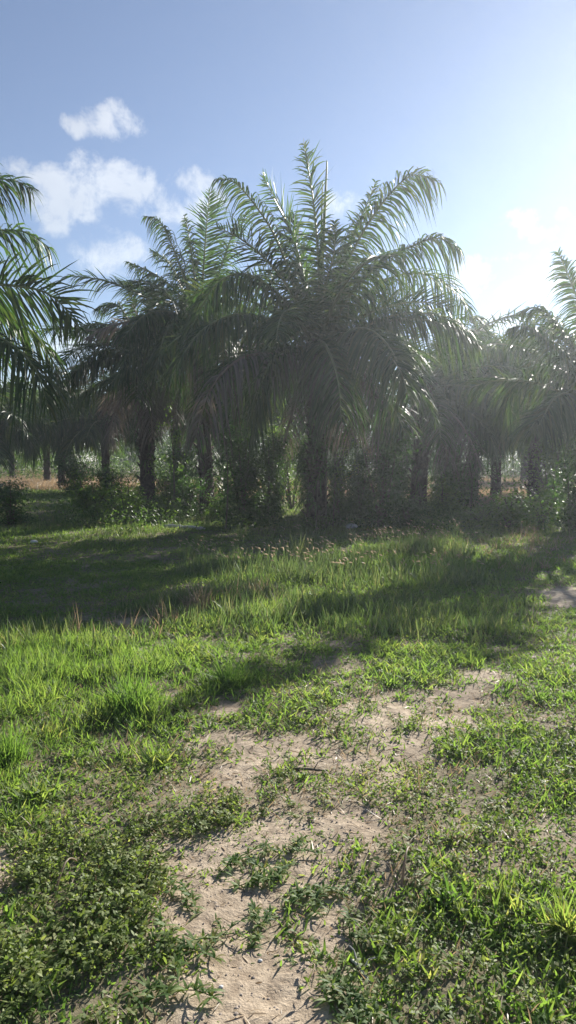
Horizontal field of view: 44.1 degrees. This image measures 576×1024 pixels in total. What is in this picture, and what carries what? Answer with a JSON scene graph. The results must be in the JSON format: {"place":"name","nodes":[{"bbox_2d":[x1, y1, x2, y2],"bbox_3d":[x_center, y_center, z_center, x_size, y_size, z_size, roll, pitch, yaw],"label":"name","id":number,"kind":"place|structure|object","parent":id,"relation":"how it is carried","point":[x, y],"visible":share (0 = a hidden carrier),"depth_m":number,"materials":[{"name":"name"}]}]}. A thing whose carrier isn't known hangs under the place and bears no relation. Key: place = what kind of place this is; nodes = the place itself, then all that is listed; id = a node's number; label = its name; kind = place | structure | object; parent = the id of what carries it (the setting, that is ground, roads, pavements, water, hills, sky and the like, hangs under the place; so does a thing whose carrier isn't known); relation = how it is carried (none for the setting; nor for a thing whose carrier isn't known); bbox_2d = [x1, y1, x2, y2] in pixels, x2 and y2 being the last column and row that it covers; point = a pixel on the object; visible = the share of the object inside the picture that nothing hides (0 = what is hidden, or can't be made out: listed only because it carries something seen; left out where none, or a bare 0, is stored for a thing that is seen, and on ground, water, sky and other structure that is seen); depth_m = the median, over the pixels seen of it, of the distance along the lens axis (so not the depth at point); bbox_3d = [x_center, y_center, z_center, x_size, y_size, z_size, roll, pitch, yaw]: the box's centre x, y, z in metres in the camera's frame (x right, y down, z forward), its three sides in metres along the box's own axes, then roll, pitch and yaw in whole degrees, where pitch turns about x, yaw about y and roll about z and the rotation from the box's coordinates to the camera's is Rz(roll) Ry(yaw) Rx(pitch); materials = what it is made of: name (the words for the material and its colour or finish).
{"place":"outdoors","nodes":[
{"label":"outdoors","id":0,"kind":"place"},
{"bbox_2d":[0,462,575,1023],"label":"ground","id":1,"kind":"structure","parent":0,"point":[296,1002],"depth_m":3.13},
{"bbox_2d":[0,714,36,767],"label":"grass tuft","id":2,"kind":"object","parent":1,"relation":"on","point":[7,748],"visible":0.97,"depth_m":3.69,"materials":[{"name":"green plant"}]},
{"bbox_2d":[0,472,40,525],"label":"shrub","id":3,"kind":"object","parent":1,"relation":"on","point":[7,503],"visible":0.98,"depth_m":17.07,"materials":[{"name":"green plant"}]},
{"bbox_2d":[2,385,41,476],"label":"oil palm","id":4,"kind":"object","parent":1,"relation":"on","point":[11,472],"visible":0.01,"depth_m":51.73,"materials":[{"name":"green plant"}]},
{"bbox_2d":[0,375,59,477],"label":"oil palm","id":5,"kind":"object","parent":1,"relation":"on","point":[6,425],"visible":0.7,"depth_m":28.67,"materials":[{"name":"green plant"}]},
{"bbox_2d":[4,447,55,473],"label":"tree","id":6,"kind":"object","parent":1,"relation":"on","point":[32,461],"depth_m":61.14,"materials":[{"name":"green plant"}]},
{"bbox_2d":[13,770,68,806],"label":"grass tuft","id":7,"kind":"object","parent":1,"relation":"on","point":[40,790],"visible":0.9,"depth_m":3.33,"materials":[{"name":"green plant"}]},
{"bbox_2d":[1,381,91,481],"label":"oil palm","id":8,"kind":"object","parent":1,"relation":"on","point":[48,473],"visible":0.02,"depth_m":41.73,"materials":[{"name":"green plant"}]},
{"bbox_2d":[0,163,98,456],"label":"oil palm","id":9,"kind":"object","parent":1,"relation":"on","point":[9,314],"visible":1,"depth_m":10.73,"materials":[{"name":"green plant"}]},
{"bbox_2d":[6,389,110,485],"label":"oil palm","id":10,"kind":"object","parent":1,"relation":"on","point":[45,452],"visible":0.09,"depth_m":34.98,"materials":[{"name":"green plant"}]},
{"bbox_2d":[55,857,77,890],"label":"dry stalk","id":11,"kind":"object","parent":1,"relation":"on","point":[62,869],"visible":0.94,"depth_m":2.70,"materials":[{"name":"beige plant"}]},
{"bbox_2d":[41,447,96,496],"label":"shrub","id":12,"kind":"object","parent":1,"relation":"on","point":[66,467],"visible":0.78,"depth_m":28.73,"materials":[{"name":"green plant"}]},
{"bbox_2d":[69,605,81,633],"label":"weed","id":13,"kind":"object","parent":1,"relation":"on","point":[76,622],"visible":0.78,"depth_m":6.37,"materials":[{"name":"green plant"}]},
{"bbox_2d":[64,467,117,517],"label":"shrub","id":14,"kind":"object","parent":1,"relation":"on","point":[82,492],"visible":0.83,"depth_m":18.84,"materials":[{"name":"green plant"}]},
{"bbox_2d":[36,366,166,486],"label":"oil palm","id":15,"kind":"object","parent":1,"relation":"on","point":[88,428],"visible":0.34,"depth_m":32.46,"materials":[{"name":"green plant"}]},
{"bbox_2d":[86,456,131,506],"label":"shrub","id":16,"kind":"object","parent":1,"relation":"on","point":[99,473],"visible":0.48,"depth_m":21.87,"materials":[{"name":"green plant"}]},
{"bbox_2d":[94,441,138,470],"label":"tree","id":17,"kind":"object","parent":1,"relation":"on","point":[117,460],"visible":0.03,"depth_m":73.61,"materials":[{"name":"green plant"}]},
{"bbox_2d":[88,476,155,522],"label":"shrub","id":18,"kind":"object","parent":1,"relation":"on","point":[126,499],"visible":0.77,"depth_m":17.85,"materials":[{"name":"green plant"}]},
{"bbox_2d":[88,434,170,472],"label":"tree","id":19,"kind":"object","parent":1,"relation":"on","point":[129,457],"visible":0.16,"depth_m":62.88,"materials":[{"name":"green plant"}]},
{"bbox_2d":[86,650,174,719],"bbox_3d":[-0.962,1.094,4.491,0.601,0.403,0.533,1,4,10],"label":"grass tuft","id":20,"kind":"object","parent":1,"relation":"on","point":[131,699],"visible":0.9,"depth_m":4.45,"materials":[{"name":"green plant"}]},
{"bbox_2d":[29,289,238,506],"bbox_3d":[-4.514,-3.474,21.850,6.338,7.109,6.999,0,4,0],"label":"oil palm","id":21,"kind":"object","parent":1,"relation":"on","point":[146,449],"visible":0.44,"depth_m":20.80,"materials":[{"name":"green plant"}]},
{"bbox_2d":[125,733,181,770],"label":"grass tuft","id":22,"kind":"object","parent":1,"relation":"on","point":[155,752],"visible":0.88,"depth_m":3.75,"materials":[{"name":"green plant"}]},
{"bbox_2d":[125,377,195,471],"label":"oil palm","id":23,"kind":"object","parent":1,"relation":"on","point":[168,431],"visible":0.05,"depth_m":35.60,"materials":[{"name":"green plant"}]},
{"bbox_2d":[145,454,189,515],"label":"shrub","id":24,"kind":"object","parent":1,"relation":"on","point":[160,483],"visible":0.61,"depth_m":19.87,"materials":[{"name":"green plant"}]},
{"bbox_2d":[115,942,224,1023],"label":"creeping grass","id":25,"kind":"structure","parent":1,"relation":"on","point":[168,989],"depth_m":2.11,"materials":[{"name":"green plant"}]},
{"bbox_2d":[154,422,185,462],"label":"tree","id":26,"kind":"object","parent":1,"relation":"on","point":[165,441],"visible":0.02,"depth_m":70.55,"materials":[{"name":"green plant"}]},
{"bbox_2d":[154,398,187,516],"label":"sapling","id":27,"kind":"object","parent":1,"relation":"on","point":[172,456],"visible":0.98,"depth_m":18.97,"materials":[{"name":"green plant"}]},
{"bbox_2d":[157,439,197,499],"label":"shrub","id":28,"kind":"object","parent":1,"relation":"on","point":[178,458],"visible":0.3,"depth_m":25.82,"materials":[{"name":"green plant"}]},
{"bbox_2d":[60,187,299,514],"bbox_3d":[-2.600,-4.319,19.616,6.684,9.183,6.752,0,4,0],"label":"oil palm","id":29,"kind":"object","parent":1,"relation":"on","point":[155,359],"visible":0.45,"depth_m":19.03,"materials":[{"name":"green plant"}]},
{"bbox_2d":[137,910,225,963],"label":"creeping grass","id":30,"kind":"structure","parent":1,"relation":"on","point":[193,940],"depth_m":2.33,"materials":[{"name":"green plant"}]},
{"bbox_2d":[159,876,204,920],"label":"creeping grass","id":31,"kind":"structure","parent":1,"relation":"on","point":[188,895],"depth_m":2.58,"materials":[{"name":"green plant"}]},
{"bbox_2d":[165,524,204,529],"bbox_3d":[-2.298,0.345,15.800,1.122,0.119,0.104,2,5,28],"label":"fallen log","id":32,"kind":"object","parent":1,"relation":"on","point":[185,526],"visible":0.59,"depth_m":15.75,"materials":[{"name":"grey wood"}]},
{"bbox_2d":[168,468,208,520],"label":"shrub","id":33,"kind":"object","parent":1,"relation":"on","point":[188,488],"visible":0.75,"depth_m":18.30,"materials":[{"name":"green plant"}]},
{"bbox_2d":[175,534,204,559],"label":"grass tuft","id":34,"kind":"object","parent":1,"relation":"on","point":[189,554],"visible":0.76,"depth_m":11.47,"materials":[{"name":"green plant"}]},
{"bbox_2d":[154,436,228,471],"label":"tree","id":35,"kind":"object","parent":1,"relation":"on","point":[181,448],"visible":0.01,"depth_m":59.60,"materials":[{"name":"green plant"}]},
{"bbox_2d":[170,575,221,608],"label":"grass tuft","id":36,"kind":"object","parent":1,"relation":"on","point":[196,597],"visible":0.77,"depth_m":7.54,"materials":[{"name":"green plant"}]},
{"bbox_2d":[201,493,224,517],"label":"shrub","id":37,"kind":"object","parent":1,"relation":"on","point":[211,511],"visible":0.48,"depth_m":18.91,"materials":[{"name":"green plant"}]},
{"bbox_2d":[202,423,245,528],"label":"sapling","id":38,"kind":"object","parent":1,"relation":"on","point":[227,478],"visible":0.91,"depth_m":15.52,"materials":[{"name":"green plant"}]},
{"bbox_2d":[195,646,260,690],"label":"grass tuft","id":39,"kind":"object","parent":1,"relation":"on","point":[220,677],"visible":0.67,"depth_m":5.00,"materials":[{"name":"green plant"}]},
{"bbox_2d":[202,911,259,954],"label":"creeping grass","id":40,"kind":"structure","parent":1,"relation":"on","point":[232,925],"depth_m":2.41,"materials":[{"name":"green plant"}]},
{"bbox_2d":[212,424,252,498],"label":"shrub","id":41,"kind":"object","parent":1,"relation":"on","point":[216,465],"visible":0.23,"depth_m":24.79,"materials":[{"name":"green plant"}]},
{"bbox_2d":[166,363,300,489],"bbox_3d":[-2.174,-3.833,30.654,6.365,6.396,6.371,2,5,27],"label":"oil palm","id":42,"kind":"object","parent":1,"relation":"on","point":[177,431],"visible":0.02,"depth_m":30.39,"materials":[{"name":"green plant"}]},
{"bbox_2d":[215,839,273,878],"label":"creeping grass","id":43,"kind":"structure","parent":1,"relation":"on","point":[235,858],"depth_m":2.81,"materials":[{"name":"green plant"}]},
{"bbox_2d":[202,407,288,528],"bbox_3d":[-0.964,-1.030,16.185,1.993,2.989,2.090,0,4,0],"label":"shrub","id":44,"kind":"object","parent":1,"relation":"on","point":[246,482],"visible":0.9,"depth_m":16.11,"materials":[{"name":"green plant"}]},
{"bbox_2d":[243,572,274,591],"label":"grass tuft","id":45,"kind":"object","parent":1,"relation":"on","point":[254,584],"visible":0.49,"depth_m":8.24,"materials":[{"name":"green plant"}]},
{"bbox_2d":[245,899,276,949],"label":"creeping grass","id":46,"kind":"structure","parent":1,"relation":"on","point":[266,917],"depth_m":2.47,"materials":[{"name":"green plant"}]},
{"bbox_2d":[226,855,300,890],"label":"creeping grass","id":47,"kind":"structure","parent":1,"relation":"on","point":[281,871],"depth_m":2.72,"materials":[{"name":"green plant"}]},
{"bbox_2d":[251,428,291,522],"bbox_3d":[-0.496,-0.831,17.252,1.429,2.401,1.622,3,5,33],"label":"shrub","id":48,"kind":"object","parent":1,"relation":"on","point":[274,465],"visible":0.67,"depth_m":17.09,"materials":[{"name":"green plant"}]},
{"bbox_2d":[257,484,290,517],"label":"shrub","id":49,"kind":"object","parent":1,"relation":"on","point":[282,504],"visible":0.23,"depth_m":18.51,"materials":[{"name":"green plant"}]},
{"bbox_2d":[250,415,299,495],"bbox_3d":[-0.382,-1.827,23.944,2.296,3.464,2.276,-2,5,-25],"label":"shrub","id":50,"kind":"object","parent":1,"relation":"on","point":[281,445],"visible":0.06,"depth_m":23.75,"materials":[{"name":"green plant"}]},
{"bbox_2d":[210,338,352,497],"bbox_3d":[-0.208,-3.619,27.427,6.261,6.582,6.396,-3,5,-30],"label":"oil palm","id":51,"kind":"object","parent":1,"relation":"on","point":[279,413],"visible":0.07,"depth_m":25.79,"materials":[{"name":"green plant"}]},
{"bbox_2d":[0,621,568,1023],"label":"sand crumbs","id":52,"kind":"object","parent":1,"relation":"on","point":[253,977],"visible":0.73,"depth_m":2.81,"materials":[{"name":"beige sand"}]},
{"bbox_2d":[0,474,575,1023],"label":"grass","id":53,"kind":"structure","parent":1,"relation":"on","point":[30,678],"depth_m":4.62,"materials":[{"name":"green plant"}]},
{"bbox_2d":[0,610,575,1023],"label":"ground weeds","id":54,"kind":"object","parent":1,"relation":"on","point":[128,865],"visible":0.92,"depth_m":2.65,"materials":[{"name":"green plant"}]},
{"bbox_2d":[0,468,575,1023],"bbox_3d":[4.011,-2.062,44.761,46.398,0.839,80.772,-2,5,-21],"label":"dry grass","id":55,"kind":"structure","parent":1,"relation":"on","point":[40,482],"depth_m":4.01,"materials":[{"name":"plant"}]},
{"bbox_2d":[0,432,575,533],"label":"undergrowth","id":56,"kind":"object","parent":1,"relation":"on","point":[505,474],"visible":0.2,"depth_m":19.14,"materials":[{"name":"green plant"}]},
{"bbox_2d":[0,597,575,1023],"bbox_3d":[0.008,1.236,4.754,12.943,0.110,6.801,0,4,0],"label":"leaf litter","id":57,"kind":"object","parent":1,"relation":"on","point":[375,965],"visible":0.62,"depth_m":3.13,"materials":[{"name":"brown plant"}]},
{"bbox_2d":[259,832,326,857],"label":"creeping grass","id":58,"kind":"structure","parent":1,"relation":"on","point":[300,841],"depth_m":2.89,"materials":[{"name":"green plant"}]},
{"bbox_2d":[260,414,328,509],"bbox_3d":[0.107,-1.439,21.496,2.087,3.012,2.069,3,5,33],"label":"shrub","id":59,"kind":"object","parent":1,"relation":"on","point":[291,505],"visible":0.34,"depth_m":21.38,"materials":[{"name":"green plant"}]},
{"bbox_2d":[284,436,307,523],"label":"shrub","id":60,"kind":"object","parent":1,"relation":"on","point":[305,471],"visible":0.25,"depth_m":16.52,"materials":[{"name":"green plant"}]},
{"bbox_2d":[284,536,314,561],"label":"grass tuft","id":61,"kind":"object","parent":1,"relation":"on","point":[300,552],"visible":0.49,"depth_m":10.60,"materials":[{"name":"green plant"}]},
{"bbox_2d":[294,761,331,772],"bbox_3d":[0.127,1.314,3.676,0.212,0.056,0.027,1,5,14],"label":"fallen stick","id":62,"kind":"object","parent":1,"relation":"on","point":[310,769],"visible":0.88,"depth_m":3.67,"materials":[{"name":"wood"}]},
{"bbox_2d":[281,879,349,920],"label":"creeping grass","id":63,"kind":"structure","parent":1,"relation":"on","point":[295,897],"depth_m":2.61,"materials":[{"name":"green plant"}]},
{"bbox_2d":[291,411,344,528],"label":"sapling","id":64,"kind":"object","parent":1,"relation":"on","point":[326,461],"visible":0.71,"depth_m":15.55,"materials":[{"name":"green plant"}]},
{"bbox_2d":[153,138,487,528],"bbox_3d":[0.852,-3.665,15.412,7.458,8.509,7.101,0,4,0],"label":"oil palm","id":65,"kind":"object","parent":1,"relation":"on","point":[327,332],"visible":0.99,"depth_m":14.45,"materials":[{"name":"green plant"}]},
{"bbox_2d":[294,425,350,532],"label":"sapling","id":66,"kind":"object","parent":1,"relation":"on","point":[321,468],"visible":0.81,"depth_m":14.97,"materials":[{"name":"green plant"}]},
{"bbox_2d":[307,421,361,527],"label":"sapling","id":67,"kind":"object","parent":1,"relation":"on","point":[345,467],"visible":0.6,"depth_m":15.89,"materials":[{"name":"green plant"}]},
{"bbox_2d":[327,413,357,525],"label":"shrub","id":68,"kind":"object","parent":1,"relation":"on","point":[340,514],"visible":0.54,"depth_m":16.72,"materials":[{"name":"green plant"}]},
{"bbox_2d":[314,971,376,1014],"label":"creeping grass","id":69,"kind":"structure","parent":1,"relation":"on","point":[343,985],"depth_m":2.12,"materials":[{"name":"green plant"}]},
{"bbox_2d":[346,523,357,527],"bbox_3d":[1.457,0.337,16.248,0.272,0.147,0.212,0,4,0],"label":"stone","id":70,"kind":"object","parent":1,"relation":"on","point":[353,524],"visible":0.54,"depth_m":16.18,"materials":[{"name":"grey stone"}]},
{"bbox_2d":[313,987,402,1023],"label":"creeping grass","id":71,"kind":"structure","parent":1,"relation":"on","point":[356,1011],"depth_m":2.05,"materials":[{"name":"green plant"}]},
{"bbox_2d":[343,433,373,518],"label":"shrub","id":72,"kind":"object","parent":1,"relation":"on","point":[358,490],"visible":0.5,"depth_m":18.40,"materials":[{"name":"green plant"}]},
{"bbox_2d":[349,945,374,980],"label":"fallen twig","id":73,"kind":"object","parent":1,"relation":"on","point":[354,962],"visible":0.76,"depth_m":2.25,"materials":[{"name":"grey wood"}]},
{"bbox_2d":[336,900,395,962],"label":"creeping grass","id":74,"kind":"structure","parent":1,"relation":"on","point":[365,936],"depth_m":2.37,"materials":[{"name":"green plant"}]},
{"bbox_2d":[336,415,433,530],"bbox_3d":[2.034,-0.896,16.037,1.786,2.768,2.099,-2,5,-25],"label":"shrub","id":75,"kind":"object","parent":1,"relation":"on","point":[380,478],"visible":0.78,"depth_m":15.93,"materials":[{"name":"green plant"}]},
{"bbox_2d":[372,419,413,502],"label":"shrub","id":76,"kind":"object","parent":1,"relation":"on","point":[406,486],"visible":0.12,"depth_m":23.70,"materials":[{"name":"green plant"}]},
{"bbox_2d":[377,669,408,688],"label":"grass tuft","id":77,"kind":"object","parent":1,"relation":"on","point":[392,681],"visible":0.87,"depth_m":4.98,"materials":[{"name":"green plant"}]},
{"bbox_2d":[400,846,411,889],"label":"dry stalk","id":78,"kind":"object","parent":1,"relation":"on","point":[403,867],"visible":0.99,"depth_m":2.69,"materials":[{"name":"beige plant"}]},
{"bbox_2d":[416,759,421,789],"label":"dry stalk","id":79,"kind":"object","parent":1,"relation":"on","point":[418,773],"visible":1,"depth_m":3.44,"materials":[{"name":"beige plant"}]},
{"bbox_2d":[302,286,546,507],"bbox_3d":[4.167,-3.267,21.726,7.531,6.732,7.950,0,4,0],"label":"oil palm","id":80,"kind":"object","parent":1,"relation":"on","point":[421,458],"visible":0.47,"depth_m":20.88,"materials":[{"name":"green plant"}]},
{"bbox_2d":[423,475,472,512],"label":"shrub","id":81,"kind":"object","parent":1,"relation":"on","point":[448,494],"visible":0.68,"depth_m":19.90,"materials":[{"name":"green plant"}]},
{"bbox_2d":[418,869,482,920],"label":"grass tuft","id":82,"kind":"object","parent":1,"relation":"on","point":[443,896],"visible":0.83,"depth_m":2.57,"materials":[{"name":"green plant"}]},
{"bbox_2d":[427,419,491,497],"bbox_3d":[5.707,-2.036,24.951,2.787,3.697,2.518,2,5,21],"label":"shrub","id":83,"kind":"object","parent":1,"relation":"on","point":[442,478],"visible":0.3,"depth_m":24.69,"materials":[{"name":"green plant"}]},
{"bbox_2d":[452,423,487,515],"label":"sapling","id":84,"kind":"object","parent":1,"relation":"on","point":[470,479],"visible":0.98,"depth_m":19.00,"materials":[{"name":"green plant"}]},
{"bbox_2d":[443,451,497,507],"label":"shrub","id":85,"kind":"object","parent":1,"relation":"on","point":[474,498],"visible":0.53,"depth_m":22.85,"materials":[{"name":"green plant"}]},
{"bbox_2d":[387,321,565,497],"bbox_3d":[6.711,-3.564,25.413,6.706,6.732,6.700,-2,5,-26],"label":"oil palm","id":86,"kind":"object","parent":1,"relation":"on","point":[518,446],"visible":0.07,"depth_m":23.60,"materials":[{"name":"green plant"}]},
{"bbox_2d":[455,501,501,523],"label":"shrub","id":87,"kind":"object","parent":1,"relation":"on","point":[482,513],"visible":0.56,"depth_m":17.25,"materials":[{"name":"green plant"}]},
{"bbox_2d":[438,317,568,496],"bbox_3d":[8.054,-3.757,26.725,6.609,6.948,6.751,4,6,44],"label":"oil palm","id":88,"kind":"object","parent":1,"relation":"on","point":[494,485],"visible":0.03,"depth_m":26.78,"materials":[{"name":"green plant"}]},
{"bbox_2d":[472,484,539,529],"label":"shrub","id":89,"kind":"object","parent":1,"relation":"on","point":[508,509],"visible":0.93,"depth_m":15.85,"materials":[{"name":"green plant"}]},
{"bbox_2d":[448,314,575,503],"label":"oil palm","id":90,"kind":"object","parent":1,"relation":"on","point":[530,468],"visible":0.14,"depth_m":23.02,"materials":[{"name":"green plant"}]},
{"bbox_2d":[469,865,558,923],"bbox_3d":[0.803,1.391,2.544,0.294,0.143,0.267,-3,5,-34],"label":"grass tuft","id":91,"kind":"object","parent":1,"relation":"on","point":[511,906],"visible":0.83,"depth_m":2.56,"materials":[{"name":"green plant"}]},
{"bbox_2d":[483,442,544,481],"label":"oil palm","id":92,"kind":"object","parent":1,"relation":"on","point":[522,472],"visible":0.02,"depth_m":42.78,"materials":[{"name":"green plant"}]},
{"bbox_2d":[462,246,575,529],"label":"oil palm","id":93,"kind":"object","parent":1,"relation":"on","point":[558,407],"visible":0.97,"depth_m":14.72,"materials":[{"name":"green plant"}]},
{"bbox_2d":[502,878,575,960],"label":"grass tuft","id":94,"kind":"object","parent":1,"relation":"on","point":[568,917],"visible":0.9,"depth_m":2.43,"materials":[{"name":"green plant"}]},
{"bbox_2d":[513,436,575,504],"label":"shrub","id":95,"kind":"object","parent":1,"relation":"on","point":[555,466],"visible":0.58,"depth_m":22.95,"materials":[{"name":"green plant"}]},
{"bbox_2d":[520,482,573,524],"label":"shrub","id":96,"kind":"object","parent":1,"relation":"on","point":[538,512],"visible":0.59,"depth_m":16.73,"materials":[{"name":"green plant"}]},
{"bbox_2d":[522,431,575,500],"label":"shrub","id":97,"kind":"object","parent":1,"relation":"on","point":[569,452],"visible":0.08,"depth_m":24.63,"materials":[{"name":"green plant"}]},
{"bbox_2d":[531,446,575,534],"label":"shrub","id":98,"kind":"object","parent":1,"relation":"on","point":[572,520],"visible":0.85,"depth_m":15.09,"materials":[{"name":"green plant"}]},
{"bbox_2d":[0,481,575,680],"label":"tall grass","id":99,"kind":"structure","parent":0,"point":[276,566],"depth_m":8.79,"materials":[{"name":"green plant"}]},
{"bbox_2d":[0,0,575,461],"label":"sky","id":100,"kind":"structure","parent":0,"point":[120,113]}
]}

